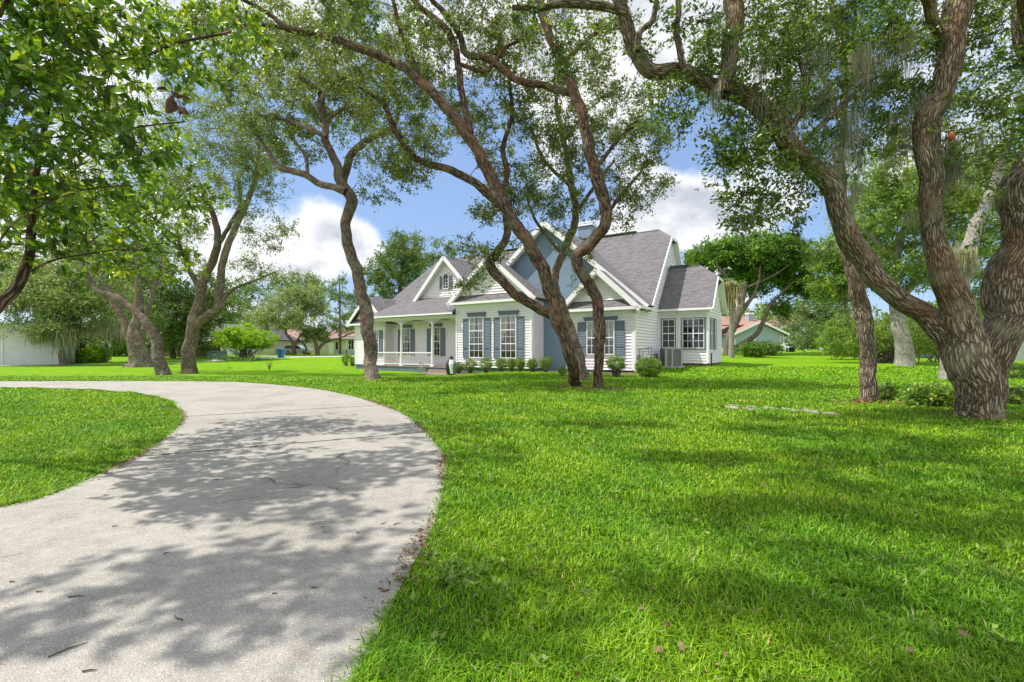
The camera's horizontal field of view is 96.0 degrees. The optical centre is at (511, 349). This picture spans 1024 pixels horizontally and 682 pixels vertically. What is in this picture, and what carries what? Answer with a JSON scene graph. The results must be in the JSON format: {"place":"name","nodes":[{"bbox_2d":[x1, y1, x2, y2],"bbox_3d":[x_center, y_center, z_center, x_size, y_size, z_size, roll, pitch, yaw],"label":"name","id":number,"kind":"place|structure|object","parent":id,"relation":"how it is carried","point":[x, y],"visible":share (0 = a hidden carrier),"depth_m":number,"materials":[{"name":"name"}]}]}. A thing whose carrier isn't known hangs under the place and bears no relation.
{"place":"outdoors","nodes":[
{"label":"outdoors","id":0,"kind":"place"},
{"bbox_2d":[0,356,272,365],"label":"street","id":1,"kind":"structure","parent":0,"point":[109,364],"depth_m":47.96,"materials":[{"name":"asphalt"}]},
{"bbox_2d":[0,381,445,681],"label":"driveway","id":2,"kind":"structure","parent":0,"point":[243,538],"depth_m":3.00,"materials":[{"name":"concrete"}]},
{"bbox_2d":[48,642,87,657],"bbox_3d":[-1.873,1.264,1.945,0.015,0.006,0.121,0,0,37],"label":"twig","id":3,"kind":"object","parent":2,"relation":"on","point":[65,649],"visible":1,"depth_m":1.94,"materials":[{"name":"wood"}]},
{"bbox_2d":[4,399,460,611],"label":"leaf litter","id":4,"kind":"object","parent":2,"relation":"on","point":[400,555],"visible":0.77,"depth_m":3.33,"materials":[{"name":"plant"}]},
{"bbox_2d":[134,432,418,456],"bbox_3d":[-2.893,1.266,6.251,3.602,0.001,0.044,0,0,-28],"label":"driveway joint","id":5,"kind":"object","parent":2,"relation":"on","point":[278,444],"visible":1,"depth_m":6.13,"materials":[{"name":"concrete"}]},
{"bbox_2d":[199,405,371,415],"bbox_3d":[-4.578,1.266,9.591,3.795,0.001,0.044,0,0,-29],"label":"driveway joint","id":6,"kind":"object","parent":2,"relation":"on","point":[285,410],"visible":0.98,"depth_m":9.53,"materials":[{"name":"concrete"}]},
{"bbox_2d":[258,355,354,358],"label":"neighbour driveway","id":7,"kind":"structure","parent":0,"point":[302,356],"depth_m":70.88,"materials":[{"name":"concrete"}]},
{"bbox_2d":[277,348,284,357],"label":"recycling bin","id":8,"kind":"object","parent":7,"relation":"on","point":[280,352],"visible":1,"depth_m":67.17,"materials":[{"name":"blue plastic"}]},
{"bbox_2d":[0,349,1023,681],"bbox_3d":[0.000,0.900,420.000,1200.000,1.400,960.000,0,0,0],"label":"lawn ground","id":9,"kind":"structure","parent":0,"point":[316,365],"depth_m":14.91,"materials":[{"name":"plant"}]},
{"bbox_2d":[0,321,75,364],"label":"white house","id":10,"kind":"structure","parent":9,"relation":"on","point":[13,351],"depth_m":47.55,"materials":[{"name":"paint"}]},
{"bbox_2d":[0,237,155,365],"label":"mossy live oak","id":11,"kind":"object","parent":9,"relation":"on","point":[46,325],"visible":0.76,"depth_m":45.31,"materials":[{"name":"green plant"}]},
{"bbox_2d":[75,346,112,362],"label":"glossy bush","id":12,"kind":"object","parent":9,"relation":"on","point":[94,354],"visible":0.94,"depth_m":53.47,"materials":[{"name":"green plant"}]},
{"bbox_2d":[36,177,171,374],"bbox_3d":[-24.112,-3.804,26.831,5.931,11.582,5.160,0,0,0],"label":"bent oak tree","id":13,"kind":"object","parent":9,"relation":"on","point":[160,365],"visible":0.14,"depth_m":28.61,"materials":[{"name":"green plant"}]},
{"bbox_2d":[101,344,110,362],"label":"mailbox","id":14,"kind":"object","parent":9,"relation":"on","point":[107,360],"visible":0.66,"depth_m":53.94,"materials":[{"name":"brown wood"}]},
{"bbox_2d":[57,224,175,362],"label":"leaning live oak","id":15,"kind":"object","parent":9,"relation":"on","point":[159,317],"visible":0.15,"depth_m":55.62,"materials":[{"name":"green plant"}]},
{"bbox_2d":[87,335,182,356],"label":"back hedge","id":16,"kind":"object","parent":9,"relation":"on","point":[122,350],"visible":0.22,"depth_m":70.87,"materials":[{"name":"plant"}]},
{"bbox_2d":[48,83,231,367],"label":"thick oak tree","id":17,"kind":"object","parent":9,"relation":"on","point":[133,331],"visible":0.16,"depth_m":41.01,"materials":[{"name":"green plant"}]},
{"bbox_2d":[0,0,292,313],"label":"magnolia tree","id":18,"kind":"object","parent":9,"relation":"on","point":[60,191],"visible":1,"depth_m":5.07,"materials":[{"name":"green plant"}]},
{"bbox_2d":[155,86,190,115],"bbox_3d":[-3.374,-2.439,4.607,0.289,0.291,0.188,0,0,-31],"label":"dead leaf cluster","id":19,"kind":"object","parent":18,"relation":"hanging from","point":[172,105],"visible":1,"depth_m":4.59,"materials":[{"name":"plant"}]},
{"bbox_2d":[150,347,212,356],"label":"board fence","id":20,"kind":"object","parent":9,"relation":"on","point":[176,352],"visible":0.22,"depth_m":70.00,"materials":[{"name":"grey wood"}]},
{"bbox_2d":[120,232,250,358],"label":"dense live oak","id":21,"kind":"object","parent":9,"relation":"on","point":[175,329],"visible":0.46,"depth_m":64.51,"materials":[{"name":"plant"}]},
{"bbox_2d":[207,351,227,358],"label":"transformer box","id":22,"kind":"object","parent":9,"relation":"on","point":[211,354],"visible":0.94,"depth_m":65.00,"materials":[{"name":"green metal"}]},
{"bbox_2d":[133,55,302,373],"bbox_3d":[-18.271,-7.469,28.039,11.249,18.996,8.326,0,0,0],"label":"forked oak tree","id":23,"kind":"object","parent":9,"relation":"on","point":[197,318],"visible":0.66,"depth_m":28.31,"materials":[{"name":"green plant"}]},
{"bbox_2d":[213,354,256,361],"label":"strappy plant","id":24,"kind":"object","parent":9,"relation":"on","point":[240,357],"visible":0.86,"depth_m":57.07,"materials":[{"name":"plant"}]},
{"bbox_2d":[210,321,279,360],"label":"lime bush","id":25,"kind":"object","parent":9,"relation":"on","point":[249,338],"visible":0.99,"depth_m":59.47,"materials":[{"name":"green plant"}]},
{"bbox_2d":[200,324,296,354],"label":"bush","id":26,"kind":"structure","parent":9,"relation":"on","point":[282,341],"depth_m":82.47,"materials":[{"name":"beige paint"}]},
{"bbox_2d":[227,346,258,354],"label":"garage door","id":27,"kind":"structure","parent":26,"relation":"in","point":[229,352],"depth_m":81.80,"materials":[{"name":"white paint"}]},
{"bbox_2d":[265,357,273,369],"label":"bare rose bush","id":28,"kind":"object","parent":9,"relation":"on","point":[269,365],"visible":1,"depth_m":34.98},
{"bbox_2d":[219,263,335,323],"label":"oak tree","id":29,"kind":"object","parent":9,"relation":"on","point":[278,280],"visible":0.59,"depth_m":92.93,"materials":[{"name":"green plant"}]},
{"bbox_2d":[235,280,333,354],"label":"wide live oak","id":30,"kind":"object","parent":9,"relation":"on","point":[305,303],"visible":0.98,"depth_m":76.86,"materials":[{"name":"green plant"}]},
{"bbox_2d":[284,345,313,354],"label":"parked car","id":31,"kind":"object","parent":9,"relation":"on","point":[299,349],"visible":0.7,"depth_m":81.13,"materials":[{"name":"silver metal"}]},
{"bbox_2d":[287,325,317,353],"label":"pink roof house","id":32,"kind":"structure","parent":9,"relation":"on","point":[308,345],"depth_m":89.95,"materials":[{"name":"paint"}]},
{"bbox_2d":[297,343,310,353],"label":"garage door","id":33,"kind":"structure","parent":32,"relation":"in","point":[308,345],"depth_m":89.62,"materials":[{"name":"white paint"}]},
{"bbox_2d":[298,302,354,354],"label":"limbed oak","id":34,"kind":"object","parent":9,"relation":"on","point":[313,335],"visible":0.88,"depth_m":75.87,"materials":[{"name":"plant"}]},
{"bbox_2d":[181,0,474,378],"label":"curving oak tree","id":35,"kind":"object","parent":9,"relation":"on","point":[292,126],"visible":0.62,"depth_m":20.79,"materials":[{"name":"green plant"}]},
{"bbox_2d":[311,326,354,353],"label":"porch ranch house","id":36,"kind":"structure","parent":9,"relation":"on","point":[347,344],"depth_m":88.00,"materials":[{"name":"beige paint"}]},
{"bbox_2d":[329,343,332,353],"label":"front door","id":37,"kind":"structure","parent":36,"relation":"in","point":[330,344],"depth_m":87.95,"materials":[{"name":"white paint"}]},
{"bbox_2d":[348,340,353,349],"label":"window","id":38,"kind":"structure","parent":36,"relation":"in","point":[350,342],"depth_m":87.97,"materials":[{"name":"white"}]},
{"bbox_2d":[325,271,358,353],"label":"spindly pine tree","id":39,"kind":"object","parent":9,"relation":"on","point":[341,295],"visible":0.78,"depth_m":87.50,"materials":[{"name":"plant"}]},
{"bbox_2d":[341,353,350,365],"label":"border shrub","id":40,"kind":"object","parent":9,"relation":"on","point":[345,358],"visible":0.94,"depth_m":44.38,"materials":[{"name":"green plant"}]},
{"bbox_2d":[349,355,355,365],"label":"border shrub","id":41,"kind":"object","parent":9,"relation":"on","point":[352,363],"visible":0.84,"depth_m":43.45,"materials":[{"name":"plant"}]},
{"bbox_2d":[318,379,413,382],"bbox_3d":[-5.822,1.264,18.814,4.910,0.084,3.045,0,0,0],"label":"dry leaf bed","id":42,"kind":"object","parent":9,"relation":"on","point":[368,380],"visible":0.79,"depth_m":18.61,"materials":[{"name":"plant"}]},
{"bbox_2d":[159,0,581,386],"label":"leaning oak tree","id":43,"kind":"object","parent":9,"relation":"on","point":[495,193],"visible":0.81,"depth_m":16.34,"materials":[{"name":"green plant"}]},
{"bbox_2d":[353,225,458,298],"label":"round oak tree","id":44,"kind":"object","parent":9,"relation":"on","point":[415,265],"visible":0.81,"depth_m":52.42,"materials":[{"name":"plant"}]},
{"bbox_2d":[417,361,425,372],"bbox_3d":[-6.255,1.214,31.921,0.600,0.771,0.264,0,0,0],"label":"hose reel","id":45,"kind":"object","parent":9,"relation":"on","point":[420,370],"visible":0.99,"depth_m":31.80,"materials":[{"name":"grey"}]},
{"bbox_2d":[446,356,456,374],"bbox_3d":[-3.632,0.969,27.551,0.680,1.160,0.630,0,0,0],"label":"garden ornament","id":46,"kind":"object","parent":9,"relation":"on","point":[451,365],"visible":0.91,"depth_m":27.35,"materials":[{"name":"black paint"}]},
{"bbox_2d":[17,297,934,349],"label":"woods","id":47,"kind":"object","parent":9,"relation":"on","point":[771,317],"visible":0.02,"depth_m":121.39,"materials":[{"name":"green plant"}]},
{"bbox_2d":[9,413,1022,681],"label":"lawn weeds","id":48,"kind":"object","parent":9,"relation":"on","point":[455,573],"visible":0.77,"depth_m":2.65,"materials":[{"name":"green plant"}]},
{"bbox_2d":[346,221,727,373],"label":"cottage house","id":49,"kind":"structure","parent":9,"relation":"on","point":[656,295],"depth_m":28.45,"materials":[{"name":"white"}]},
{"bbox_2d":[375,330,378,351],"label":"window frame","id":50,"kind":"structure","parent":49,"relation":"in","point":[376,331],"depth_m":36.34,"materials":[{"name":"white"}]},
{"bbox_2d":[403,328,410,355],"bbox_3d":[-8.257,-0.590,35.966,0.790,2.170,0.548,0,0,0],"label":"window frame","id":51,"kind":"structure","parent":49,"relation":"in","point":[406,331],"depth_m":35.98,"materials":[{"name":"white"}]},
{"bbox_2d":[434,327,440,355],"bbox_3d":[-5.671,-0.590,34.257,0.790,2.170,0.548,0,0,0],"label":"window frame","id":52,"kind":"structure","parent":49,"relation":"in","point":[436,329],"depth_m":34.19,"materials":[{"name":"white"}]},
{"bbox_2d":[443,273,448,288],"bbox_3d":[-4.964,-5.109,34.509,0.506,1.187,0.360,0,0,0],"label":"window frame","id":53,"kind":"structure","parent":49,"relation":"in","point":[445,277],"depth_m":34.50,"materials":[{"name":"white"}]},
{"bbox_2d":[469,316,483,357],"bbox_3d":[-2.293,-0.770,29.628,1.007,2.650,0.691,0,0,0],"label":"window frame","id":54,"kind":"structure","parent":49,"relation":"in","point":[476,324],"depth_m":29.65,"materials":[{"name":"white"}]},
{"bbox_2d":[500,315,516,357],"bbox_3d":[-0.223,-0.770,28.261,1.007,2.650,0.691,0,0,0],"label":"window frame","id":55,"kind":"structure","parent":49,"relation":"in","point":[507,322],"depth_m":28.28,"materials":[{"name":"white"}]},
{"bbox_2d":[586,320,614,354],"bbox_3d":[4.783,-0.630,24.953,1.374,1.850,0.933,0,0,0],"label":"window frame","id":56,"kind":"structure","parent":49,"relation":"in","point":[609,346],"depth_m":24.78,"materials":[{"name":"white"}]},
{"bbox_2d":[661,318,675,347],"bbox_3d":[9.310,-0.940,27.416,0.740,1.790,0.514,0,0,0],"label":"window frame","id":57,"kind":"structure","parent":49,"relation":"in","point":[668,326],"depth_m":27.41,"materials":[{"name":"white wood"}]},
{"bbox_2d":[681,317,704,348],"bbox_3d":[10.478,-0.920,26.644,1.123,1.830,0.768,0,0,0],"label":"window frame","id":58,"kind":"structure","parent":49,"relation":"in","point":[692,329],"depth_m":26.63,"materials":[{"name":"white wood"}]},
{"bbox_2d":[710,317,712,348],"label":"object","id":59,"kind":"structure","parent":49,"relation":"in","point":[711,319],"depth_m":26.54,"materials":[{"name":"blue wood"}]},
{"bbox_2d":[714,318,716,348],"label":"window frame","id":60,"kind":"structure","parent":49,"relation":"in","point":[715,320],"depth_m":27.58,"materials":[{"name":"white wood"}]},
{"bbox_2d":[445,370,636,375],"bbox_3d":[1.654,1.394,26.786,13.493,0.366,2.890,0,0,36],"label":"mulch bed","id":61,"kind":"object","parent":9,"relation":"on","point":[558,372],"visible":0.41,"depth_m":24.77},
{"bbox_2d":[456,361,463,372],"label":"boxwood shrub","id":62,"kind":"object","parent":61,"relation":"on","point":[459,366],"visible":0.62,"depth_m":29.45,"materials":[{"name":"green plant"}]},
{"bbox_2d":[462,358,477,372],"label":"boxwood shrub","id":63,"kind":"object","parent":61,"relation":"on","point":[470,362],"visible":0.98,"depth_m":28.91,"materials":[{"name":"green plant"}]},
{"bbox_2d":[478,356,493,372],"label":"boxwood shrub","id":64,"kind":"object","parent":61,"relation":"on","point":[489,365],"visible":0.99,"depth_m":28.22,"materials":[{"name":"green plant"}]},
{"bbox_2d":[494,356,507,371],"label":"boxwood shrub","id":65,"kind":"object","parent":61,"relation":"on","point":[501,365],"visible":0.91,"depth_m":27.60,"materials":[{"name":"green plant"}]},
{"bbox_2d":[506,358,515,371],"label":"boxwood shrub","id":66,"kind":"object","parent":61,"relation":"on","point":[510,363],"visible":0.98,"depth_m":27.21,"materials":[{"name":"green plant"}]},
{"bbox_2d":[515,358,525,371],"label":"boxwood shrub","id":67,"kind":"object","parent":61,"relation":"on","point":[520,362],"visible":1,"depth_m":26.88,"materials":[{"name":"green plant"}]},
{"bbox_2d":[526,357,537,371],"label":"boxwood shrub","id":68,"kind":"object","parent":61,"relation":"on","point":[531,363],"visible":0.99,"depth_m":26.41,"materials":[{"name":"green plant"}]},
{"bbox_2d":[539,355,551,371],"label":"boxwood shrub","id":69,"kind":"object","parent":61,"relation":"on","point":[543,365],"visible":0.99,"depth_m":25.97,"materials":[{"name":"green plant"}]},
{"bbox_2d":[426,0,686,388],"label":"crooked oak tree","id":70,"kind":"object","parent":9,"relation":"on","point":[587,130],"visible":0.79,"depth_m":16.16,"materials":[{"name":"green plant"}]},
{"bbox_2d":[557,366,567,375],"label":"sparse shrub","id":71,"kind":"object","parent":9,"relation":"on","point":[559,370],"visible":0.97,"depth_m":22.56,"materials":[{"name":"green plant"}]},
{"bbox_2d":[482,43,659,379],"bbox_3d":[2.261,-5.185,18.777,7.210,13.693,4.260,0,0,0],"label":"olive oak tree","id":72,"kind":"object","parent":9,"relation":"on","point":[569,181],"visible":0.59,"depth_m":18.82,"materials":[{"name":"green plant"}]},
{"bbox_2d":[521,384,620,387],"bbox_3d":[2.102,1.258,15.555,4.644,0.078,2.593,0,0,-6],"label":"dry leaf bed","id":73,"kind":"object","parent":9,"relation":"on","point":[572,387],"visible":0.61,"depth_m":15.59,"materials":[{"name":"plant"}]},
{"bbox_2d":[556,386,657,391],"bbox_3d":[2.629,1.258,14.700,3.981,0.081,3.108,0,0,0],"label":"dry leaf bed","id":74,"kind":"object","parent":9,"relation":"on","point":[609,389],"visible":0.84,"depth_m":14.46,"materials":[{"name":"plant"}]},
{"bbox_2d":[605,355,626,376],"bbox_3d":[4.781,0.776,21.279,1.106,1.128,1.062,0,0,0],"label":"topiary shrub","id":75,"kind":"object","parent":9,"relation":"on","point":[616,366],"visible":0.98,"depth_m":21.16,"materials":[{"name":"green plant"}]},
{"bbox_2d":[634,356,662,377],"bbox_3d":[6.276,0.857,21.119,1.380,1.138,1.308,0,0,0],"label":"clipped shrub","id":76,"kind":"object","parent":9,"relation":"on","point":[650,367],"visible":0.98,"depth_m":20.81,"materials":[{"name":"green plant"}]},
{"bbox_2d":[653,647,662,651],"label":"fallen leaf","id":77,"kind":"object","parent":9,"relation":"on","point":[659,649],"visible":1,"depth_m":1.90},
{"bbox_2d":[304,0,1023,421],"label":"oak tree","id":78,"kind":"object","parent":9,"relation":"on","point":[976,354],"visible":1,"depth_m":8.64,"materials":[{"name":"green plant"}]},
{"bbox_2d":[944,105,955,140],"bbox_3d":[7.252,-3.761,7.629,0.096,0.631,0.151,0,0,0],"label":"hanging ornament","id":79,"kind":"object","parent":78,"relation":"hanging from","point":[951,135],"visible":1,"depth_m":7.59,"materials":[{"name":"brown"}]},
{"bbox_2d":[660,347,684,367],"bbox_3d":[9.120,0.480,26.438,1.500,1.170,1.500,0,0,0],"label":"ac unit","id":80,"kind":"object","parent":9,"relation":"on","point":[671,357],"visible":0.94,"depth_m":26.01,"materials":[{"name":"grey"}]},
{"bbox_2d":[678,641,683,650],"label":"fallen leaf","id":81,"kind":"object","parent":9,"relation":"on","point":[681,645],"visible":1,"depth_m":1.92,"materials":[{"name":"plant"}]},
{"bbox_2d":[723,278,747,357],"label":"palm tree","id":82,"kind":"object","parent":9,"relation":"on","point":[733,291],"visible":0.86,"depth_m":42.29,"materials":[{"name":"grey plant"}]},
{"bbox_2d":[735,339,767,356],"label":"yard bush","id":83,"kind":"object","parent":9,"relation":"on","point":[753,349],"visible":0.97,"depth_m":44.35,"materials":[{"name":"plant"}]},
{"bbox_2d":[681,226,825,355],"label":"umbrella crown tree","id":84,"kind":"object","parent":9,"relation":"on","point":[757,262],"visible":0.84,"depth_m":49.90,"materials":[{"name":"plant"}]},
{"bbox_2d":[722,313,789,350],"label":"salmon roof house","id":85,"kind":"structure","parent":9,"relation":"on","point":[748,325],"depth_m":76.12,"materials":[{"name":"blue paint"}]},
{"bbox_2d":[758,339,784,355],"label":"flowering hedge","id":86,"kind":"object","parent":9,"relation":"on","point":[775,347],"visible":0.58,"depth_m":47.88,"materials":[{"name":"plant"}]},
{"bbox_2d":[761,303,812,349],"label":"brown topped tree","id":87,"kind":"object","parent":9,"relation":"on","point":[775,322],"visible":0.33,"depth_m":99.72,"materials":[{"name":"plant"}]},
{"bbox_2d":[786,347,794,351],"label":"storage box","id":88,"kind":"object","parent":9,"relation":"on","point":[791,349],"visible":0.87,"depth_m":62.00,"materials":[{"name":"black paint"}]},
{"bbox_2d":[821,412,839,415],"bbox_3d":[6.330,1.302,9.147,0.208,0.070,0.453,0,0,4],"label":"flagstone","id":89,"kind":"object","parent":9,"relation":"on","point":[832,413],"visible":0.51,"depth_m":9.12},
{"bbox_2d":[786,281,876,352],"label":"feathery tree","id":90,"kind":"object","parent":9,"relation":"on","point":[815,312],"visible":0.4,"depth_m":58.63,"materials":[{"name":"plant"}]},
{"bbox_2d":[771,0,897,401],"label":"slim oak tree","id":91,"kind":"object","parent":9,"relation":"on","point":[863,318],"visible":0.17,"depth_m":11.37,"materials":[{"name":"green plant"}]},
{"bbox_2d":[812,323,856,358],"bbox_3d":[27.683,-0.651,38.343,4.191,3.214,4.222,0,0,0],"label":"field bush","id":92,"kind":"object","parent":9,"relation":"on","point":[825,348],"visible":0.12,"depth_m":38.68,"materials":[{"name":"green plant"}]},
{"bbox_2d":[822,398,904,403],"bbox_3d":[8.787,1.257,11.390,2.807,0.076,1.697,0,0,-17],"label":"dry leaf bed","id":93,"kind":"object","parent":9,"relation":"on","point":[861,400],"visible":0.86,"depth_m":11.12,"materials":[{"name":"plant"}]},
{"bbox_2d":[809,307,937,362],"bbox_3d":[25.023,-1.030,31.127,9.218,4.026,4.985,0,0,0],"label":"tangled hedge","id":94,"kind":"object","parent":9,"relation":"on","point":[885,350],"visible":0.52,"depth_m":30.76,"materials":[{"name":"green plant"}]},
{"bbox_2d":[796,202,983,356],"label":"yellow green tree","id":95,"kind":"object","parent":9,"relation":"on","point":[827,287],"visible":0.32,"depth_m":45.07,"materials":[{"name":"green plant"}]},
{"bbox_2d":[878,379,904,399],"bbox_3d":[9.542,1.075,11.713,0.737,0.681,0.577,0,0,0],"label":"sapling plant","id":96,"kind":"object","parent":9,"relation":"on","point":[892,392],"visible":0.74,"depth_m":11.63,"materials":[{"name":"green plant"}]},
{"bbox_2d":[906,647,913,651],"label":"fallen leaf","id":97,"kind":"object","parent":9,"relation":"on","point":[910,649],"visible":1,"depth_m":1.90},
{"bbox_2d":[816,129,1023,365],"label":"mossy backdrop oak","id":98,"kind":"object","parent":9,"relation":"on","point":[914,270],"visible":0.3,"depth_m":26.29,"materials":[{"name":"green plant"}]},
{"bbox_2d":[895,380,954,407],"bbox_3d":[9.416,1.058,10.398,1.424,0.812,0.888,0,0,0],"label":"sapling plant","id":99,"kind":"object","parent":9,"relation":"on","point":[931,394],"visible":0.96,"depth_m":10.26,"materials":[{"name":"green plant"}]},
{"bbox_2d":[849,403,1023,424],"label":"dry leaf bed","id":100,"kind":"object","parent":9,"relation":"on","point":[957,416],"visible":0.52,"depth_m":8.91,"materials":[{"name":"plant"}]},
{"bbox_2d":[907,300,983,361],"bbox_3d":[31.020,-1.547,33.110,6.507,5.222,5.325,0,0,0],"label":"tangled hedge","id":101,"kind":"object","parent":9,"relation":"on","point":[931,357],"visible":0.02,"depth_m":33.25,"materials":[{"name":"plant"}]},
{"bbox_2d":[956,630,969,635],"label":"fallen leaf","id":102,"kind":"object","parent":9,"relation":"on","point":[964,633],"visible":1,"depth_m":2.01,"materials":[{"name":"plant"}]},
{"bbox_2d":[907,71,1023,378],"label":"pale leaning tree","id":103,"kind":"object","parent":9,"relation":"on","point":[967,262],"visible":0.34,"depth_m":19.82,"materials":[{"name":"green plant"}]},
{"bbox_2d":[915,318,1023,360],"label":"grey house","id":104,"kind":"structure","parent":9,"relation":"on","point":[1020,356],"depth_m":35.90,"materials":[{"name":"paint"}]},
{"bbox_2d":[1007,383,1023,403],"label":"sapling plant","id":105,"kind":"object","parent":9,"relation":"on","point":[1018,391],"visible":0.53,"depth_m":10.78,"materials":[{"name":"green plant"}]},
{"bbox_2d":[1008,363,1023,378],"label":"sapling plant","id":106,"kind":"object","parent":9,"relation":"on","point":[1013,369],"visible":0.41,"depth_m":20.20,"materials":[{"name":"plant"}]},
{"bbox_2d":[0,0,1023,348],"label":"sky","id":107,"kind":"structure","parent":0,"point":[687,216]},
{"bbox_2d":[31,393,1010,680],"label":"lawn debris","id":108,"kind":"object","parent":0,"point":[663,549],"visible":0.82,"depth_m":2.64,"materials":[{"name":"brown plant"}]}
]}

